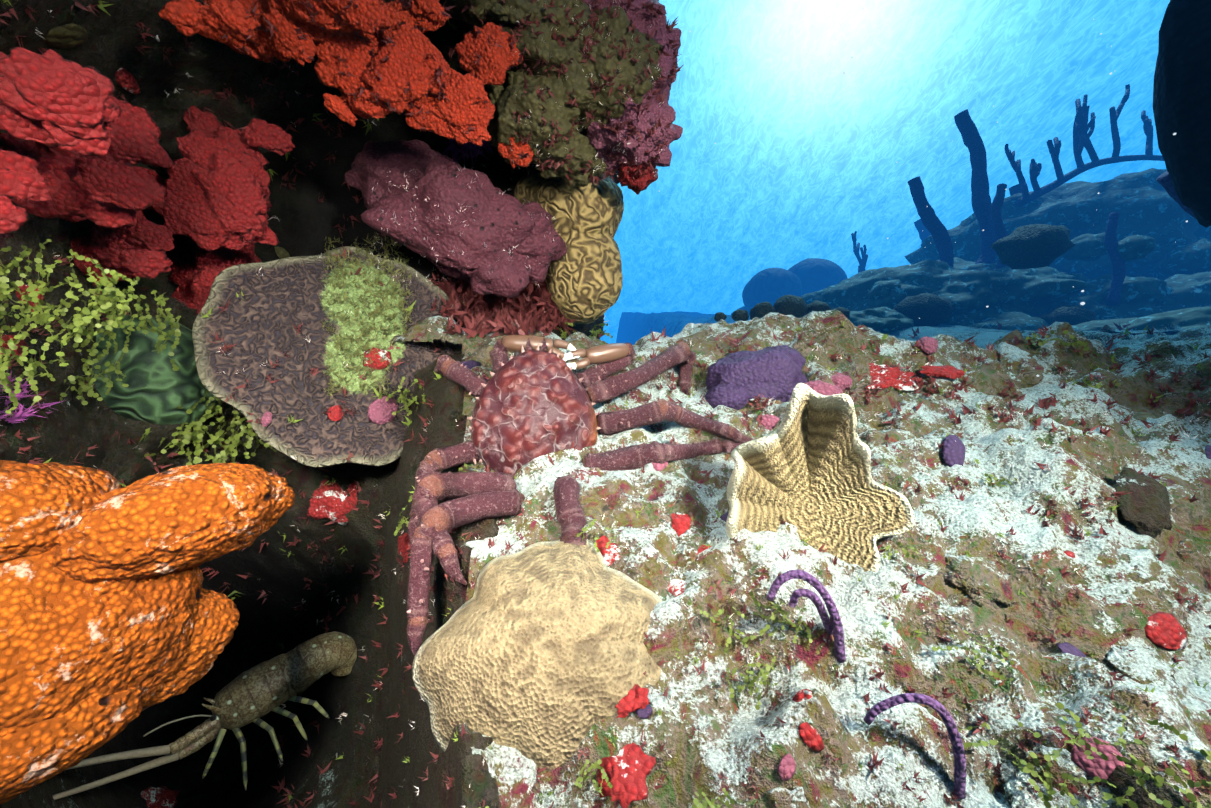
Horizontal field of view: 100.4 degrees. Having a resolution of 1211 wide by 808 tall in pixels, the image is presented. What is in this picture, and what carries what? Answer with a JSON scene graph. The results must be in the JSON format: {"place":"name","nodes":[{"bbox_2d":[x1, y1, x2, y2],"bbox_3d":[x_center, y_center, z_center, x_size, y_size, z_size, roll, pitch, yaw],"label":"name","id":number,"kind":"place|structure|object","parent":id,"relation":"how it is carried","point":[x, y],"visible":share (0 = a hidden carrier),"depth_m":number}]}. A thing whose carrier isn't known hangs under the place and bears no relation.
{"place":"outdoors","nodes":[
{"label":"outdoors","id":0,"kind":"place"},
{"bbox_2d":[0,0,463,599],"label":"algae","id":1,"kind":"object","parent":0,"point":[104,4],"depth_m":0.72},
{"bbox_2d":[0,0,619,807],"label":"rock wall","id":2,"kind":"structure","parent":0,"point":[306,222],"depth_m":0.76},
{"bbox_2d":[0,460,295,803],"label":"orange sponge","id":3,"kind":"object","parent":2,"relation":"on","point":[115,618],"visible":1,"depth_m":0.38},
{"bbox_2d":[90,314,222,424],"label":"green dome","id":4,"kind":"structure","parent":2,"relation":"on","point":[158,390],"depth_m":0.66},
{"bbox_2d":[52,631,356,799],"bbox_3d":[-0.688,0.469,0.681,0.637,0.274,0.076,14,-24,-34],"label":"spiny lobster","id":5,"kind":"object","parent":2,"relation":"attached to","point":[255,693],"visible":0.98,"depth_m":0.77},
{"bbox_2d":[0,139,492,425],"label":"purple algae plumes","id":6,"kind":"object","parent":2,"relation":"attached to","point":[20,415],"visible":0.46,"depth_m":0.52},
{"bbox_2d":[192,246,461,466],"bbox_3d":[-0.381,-0.076,0.742,0.354,0.343,0.045,13,-24,-32],"label":"plate coral","id":7,"kind":"object","parent":2,"relation":"attached to","point":[272,309],"visible":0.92,"depth_m":0.70},
{"bbox_2d":[320,232,413,399],"bbox_3d":[-0.410,-0.168,0.846,0.163,0.404,0.224,11,-23,-27],"label":"algae fuzz on plate","id":8,"kind":"object","parent":7,"relation":"on","point":[376,281],"visible":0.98,"depth_m":0.75},
{"bbox_2d":[159,0,532,169],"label":"red-orange sponges","id":9,"kind":"object","parent":2,"relation":"attached to","point":[456,115],"visible":1,"depth_m":0.62},
{"bbox_2d":[216,0,682,184],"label":"algae","id":10,"kind":"object","parent":2,"relation":"attached to","point":[587,41],"visible":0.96,"depth_m":0.71},
{"bbox_2d":[345,139,566,297],"bbox_3d":[-0.252,-0.323,0.835,0.373,0.278,0.186,0,-20,-1],"label":"sponge","id":11,"kind":"object","parent":2,"relation":"attached to","point":[505,222],"visible":0.96,"depth_m":0.80},
{"bbox_2d":[0,47,964,807],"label":"red sponges","id":12,"kind":"object","parent":2,"relation":"on","point":[76,137],"visible":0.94,"depth_m":0.55},
{"bbox_2d":[431,276,576,338],"bbox_3d":[-0.189,-0.188,0.874,0.292,0.298,0.261,0,-20,-1],"label":"red algae","id":13,"kind":"object","parent":2,"relation":"attached to","point":[474,314],"visible":0.6,"depth_m":0.94},
{"bbox_2d":[368,0,681,286],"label":"hydroids on sponges","id":14,"kind":"object","parent":2,"relation":"attached to","point":[513,162],"visible":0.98,"depth_m":0.77},
{"bbox_2d":[443,0,682,194],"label":"overhang growth","id":15,"kind":"object","parent":2,"relation":"attached to","point":[507,102],"visible":0.79,"depth_m":0.73},
{"bbox_2d":[514,173,623,323],"bbox_3d":[-0.054,-0.308,0.934,0.209,0.276,0.181,18,-26,-40],"label":"brain coral","id":16,"kind":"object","parent":2,"relation":"attached to","point":[583,280],"depth_m":0.89},
{"bbox_2d":[0,10,1210,807],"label":"white turf hydroids","id":17,"kind":"object","parent":2,"relation":"on","point":[696,570],"visible":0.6,"depth_m":0.63},
{"bbox_2d":[389,309,1210,807],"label":"reef slope ground","id":18,"kind":"structure","parent":0,"point":[727,727],"depth_m":0.44},
{"bbox_2d":[412,539,661,771],"bbox_3d":[-0.045,0.193,0.388,0.209,0.185,0.088,0,-20,-1],"label":"coral","id":19,"kind":"object","parent":18,"relation":"on","point":[538,654],"visible":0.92,"depth_m":0.36},
{"bbox_2d":[406,335,754,656],"bbox_3d":[-0.022,0.068,0.594,0.423,0.392,0.304,3,-20,-9],"label":"crab","id":20,"kind":"object","parent":18,"relation":"on","point":[535,396],"visible":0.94,"depth_m":0.56},
{"bbox_2d":[0,0,1210,807],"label":"red turf","id":21,"kind":"structure","parent":18,"relation":"on","point":[746,414],"depth_m":0.64},
{"bbox_2d":[0,23,1210,797],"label":"encrusting patches","id":22,"kind":"object","parent":18,"relation":"on","point":[1166,631],"visible":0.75,"depth_m":0.43},
{"bbox_2d":[0,239,1210,807],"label":"green algae","id":23,"kind":"object","parent":18,"relation":"on","point":[114,321],"visible":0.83,"depth_m":0.45},
{"bbox_2d":[277,321,1208,801],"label":"pebbles","id":24,"kind":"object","parent":18,"relation":"on","point":[999,533],"visible":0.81,"depth_m":0.54},
{"bbox_2d":[705,345,807,410],"bbox_3d":[0.212,-0.035,0.711,0.147,0.110,0.071,-3,-20,7],"label":"purple sponge","id":25,"kind":"object","parent":18,"relation":"on","point":[737,381],"visible":0.92,"depth_m":0.68},
{"bbox_2d":[766,569,845,662],"bbox_3d":[0.158,0.160,0.378,0.069,0.067,0.029,9,-22,-23],"label":"purple rope sponge","id":26,"kind":"object","parent":18,"relation":"on","point":[835,628],"visible":1,"depth_m":0.38},
{"bbox_2d":[726,383,914,571],"bbox_3d":[0.193,0.088,0.457,0.165,0.208,0.096,-7,-21,18],"label":"coral","id":27,"kind":"object","parent":18,"relation":"on","point":[804,467],"visible":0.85,"depth_m":0.47},
{"bbox_2d":[757,336,937,429],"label":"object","id":28,"kind":"object","parent":18,"relation":"on","point":[841,382],"visible":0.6,"depth_m":0.67},
{"bbox_2d":[864,693,965,798],"bbox_3d":[0.212,0.224,0.328,0.075,0.069,0.035,7,-21,-19],"label":"purple rope sponge","id":29,"kind":"object","parent":18,"relation":"on","point":[938,707],"visible":1,"depth_m":0.33},
{"bbox_2d":[626,342,1210,807],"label":"rocks","id":30,"kind":"object","parent":18,"relation":"on","point":[1144,506],"visible":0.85,"depth_m":0.44},
{"bbox_2d":[600,0,1169,343],"label":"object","id":31,"kind":"structure","parent":0,"point":[771,191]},
{"bbox_2d":[616,311,1174,347],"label":"sandy seabed","id":32,"kind":"structure","parent":0,"point":[634,328],"depth_m":7.53},
{"bbox_2d":[714,295,849,321],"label":"rocks","id":33,"kind":"object","parent":32,"relation":"on","point":[796,306],"visible":0.67,"depth_m":1.86},
{"bbox_2d":[731,258,847,314],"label":"coral domes","id":34,"kind":"structure","parent":32,"relation":"on","point":[799,279],"depth_m":5.88},
{"bbox_2d":[851,231,867,272],"bbox_3d":[2.291,-1.311,4.516,0.106,0.447,0.236,-13,-24,32],"label":"sea rod","id":35,"kind":"object","parent":32,"relation":"on","point":[862,262],"visible":0.77,"depth_m":4.52},
{"bbox_2d":[801,168,1210,334],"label":"reef mounds","id":36,"kind":"object","parent":32,"relation":"on","point":[1051,250],"visible":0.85,"depth_m":2.19},
{"bbox_2d":[907,109,1125,305],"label":"tube sponges","id":37,"kind":"object","parent":36,"relation":"on","point":[988,215],"visible":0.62,"depth_m":2.45},
{"bbox_2d":[1004,84,1163,206],"bbox_3d":[2.565,-1.359,2.624,0.977,0.616,0.212,-1,-20,4],"label":"sea rod","id":38,"kind":"object","parent":36,"relation":"on","point":[1081,135],"visible":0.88,"depth_m":2.62},
{"bbox_2d":[659,8,1187,376],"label":"floating particles","id":39,"kind":"object","parent":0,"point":[1081,303],"visible":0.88,"depth_m":0.61},
{"bbox_2d":[1153,0,1210,227],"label":"edge sponge","id":40,"kind":"object","parent":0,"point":[1182,94],"visible":1,"depth_m":1.04}
]}

